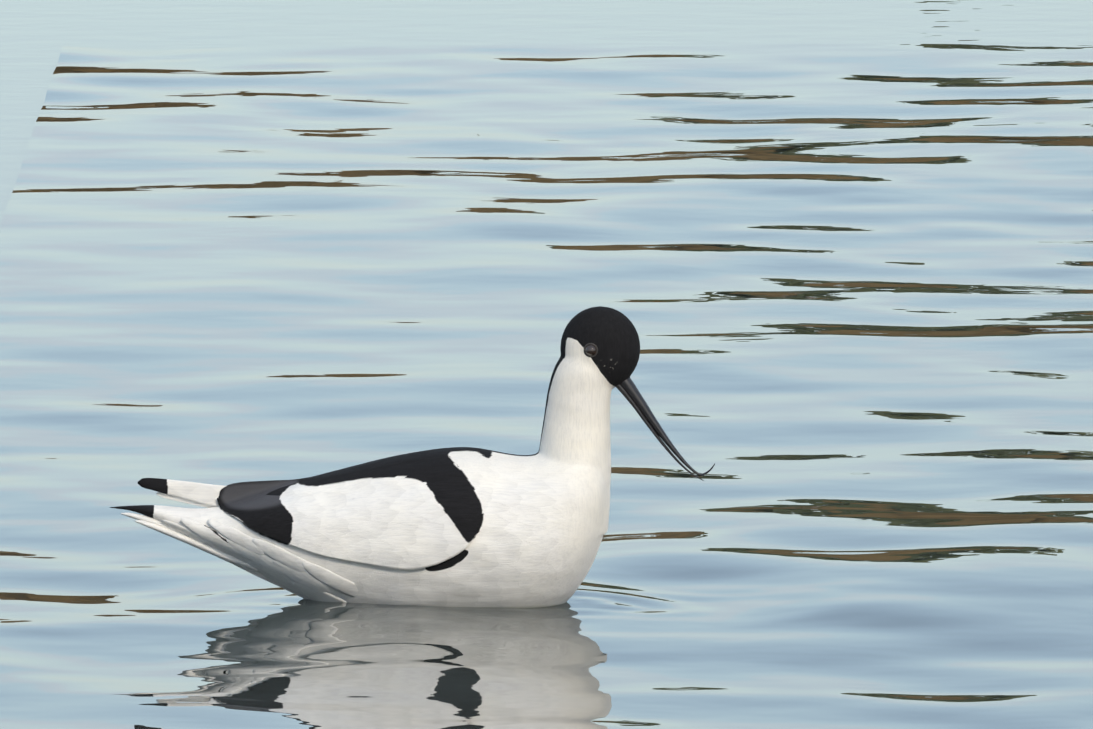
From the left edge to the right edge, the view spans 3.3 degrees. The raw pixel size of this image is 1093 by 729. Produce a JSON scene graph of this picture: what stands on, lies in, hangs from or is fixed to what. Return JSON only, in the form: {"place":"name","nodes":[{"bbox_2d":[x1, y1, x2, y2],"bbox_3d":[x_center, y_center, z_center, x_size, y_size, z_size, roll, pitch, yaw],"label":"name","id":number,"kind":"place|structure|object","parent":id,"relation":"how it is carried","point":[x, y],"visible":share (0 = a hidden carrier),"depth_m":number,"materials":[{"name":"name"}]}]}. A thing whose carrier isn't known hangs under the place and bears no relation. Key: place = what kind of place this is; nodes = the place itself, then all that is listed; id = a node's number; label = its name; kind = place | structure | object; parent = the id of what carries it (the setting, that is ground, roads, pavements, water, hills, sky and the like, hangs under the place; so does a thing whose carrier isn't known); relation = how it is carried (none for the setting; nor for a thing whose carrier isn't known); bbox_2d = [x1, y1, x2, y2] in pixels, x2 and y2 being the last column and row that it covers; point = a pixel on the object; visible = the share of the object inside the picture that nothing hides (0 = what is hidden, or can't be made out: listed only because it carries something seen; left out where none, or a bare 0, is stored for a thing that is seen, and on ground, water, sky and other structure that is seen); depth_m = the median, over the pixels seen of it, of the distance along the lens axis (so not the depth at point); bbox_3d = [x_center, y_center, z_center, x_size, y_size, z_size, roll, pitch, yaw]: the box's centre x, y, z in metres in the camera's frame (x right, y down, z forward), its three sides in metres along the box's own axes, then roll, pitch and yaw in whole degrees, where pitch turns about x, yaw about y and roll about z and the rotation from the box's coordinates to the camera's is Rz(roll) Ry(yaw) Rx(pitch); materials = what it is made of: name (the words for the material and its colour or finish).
{"place":"outdoors","nodes":[
{"label":"outdoors","id":0,"kind":"place"},
{"bbox_2d":[0,0,1092,224],"bbox_3d":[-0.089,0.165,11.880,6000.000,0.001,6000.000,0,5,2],"label":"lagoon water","id":1,"kind":"structure","parent":0,"point":[36,36],"depth_m":17.97,"materials":[{"name":"blue liquid"}]},
{"bbox_2d":[0,44,1092,728],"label":"water ripples","id":2,"kind":"object","parent":1,"relation":"on","point":[846,290],"visible":0.92,"depth_m":13.81,"materials":[{"name":"blue liquid"}]},
{"bbox_2d":[109,306,639,607],"bbox_3d":[-0.109,0.066,11.872,0.336,0.206,0.096,0,5,2],"label":"avocet body","id":3,"kind":"object","parent":2,"relation":"on","point":[540,533],"visible":0.75,"depth_m":11.84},
{"bbox_2d":[121,513,184,534],"bbox_3d":[-0.227,0.109,11.876,0.085,0.030,0.010,0,5,2],"label":"tail feather","id":4,"kind":"object","parent":3,"relation":"attached to","point":[145,518],"visible":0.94,"depth_m":11.87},
{"bbox_2d":[138,478,225,506],"bbox_3d":[-0.207,0.082,11.875,0.103,0.020,0.003,0,5,2],"label":"wing tip","id":5,"kind":"object","parent":3,"relation":"attached to","point":[203,493],"visible":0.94,"depth_m":11.88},
{"bbox_2d":[156,492,215,507],"bbox_3d":[-0.206,0.087,11.878,0.082,0.015,0.002,0,5,2],"label":"feather","id":6,"kind":"object","parent":3,"relation":"attached to","point":[169,497],"visible":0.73,"depth_m":11.88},
{"bbox_2d":[135,520,257,571],"bbox_3d":[-0.221,0.115,11.873,0.080,0.033,0.010,0,5,2],"label":"tail feather","id":7,"kind":"object","parent":3,"relation":"attached to","point":[186,539],"visible":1,"depth_m":11.87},
{"bbox_2d":[204,525,227,542],"bbox_3d":[-0.205,0.108,11.859,0.023,0.014,0.005,0,5,2],"label":"feather","id":8,"kind":"object","parent":3,"relation":"attached to","point":[216,533],"visible":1,"depth_m":11.86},
{"bbox_2d":[161,518,357,602],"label":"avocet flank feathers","id":9,"kind":"object","parent":3,"relation":"attached to","point":[287,570],"visible":0.77,"depth_m":11.85},
{"bbox_2d":[227,477,308,485],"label":"avocet wing","id":10,"kind":"structure","parent":3,"relation":"attached to","point":[271,480],"depth_m":11.88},
{"bbox_2d":[217,457,482,569],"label":"wing","id":11,"kind":"structure","parent":3,"relation":"attached to","point":[420,526],"depth_m":11.83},
{"bbox_2d":[585,345,595,355],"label":"avocet eyes","id":12,"kind":"object","parent":3,"relation":"attached to","point":[590,350],"visible":0.67,"depth_m":11.84},
{"bbox_2d":[584,343,597,356],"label":"avocet eye rings","id":13,"kind":"object","parent":3,"relation":"attached to","point":[586,345],"visible":0.52,"depth_m":11.85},
{"bbox_2d":[616,378,714,480],"bbox_3d":[0.071,0.036,11.864,0.071,0.076,0.011,0,5,2],"label":"beak","id":14,"kind":"object","parent":3,"relation":"attached to","point":[629,390],"visible":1,"depth_m":11.86}
]}

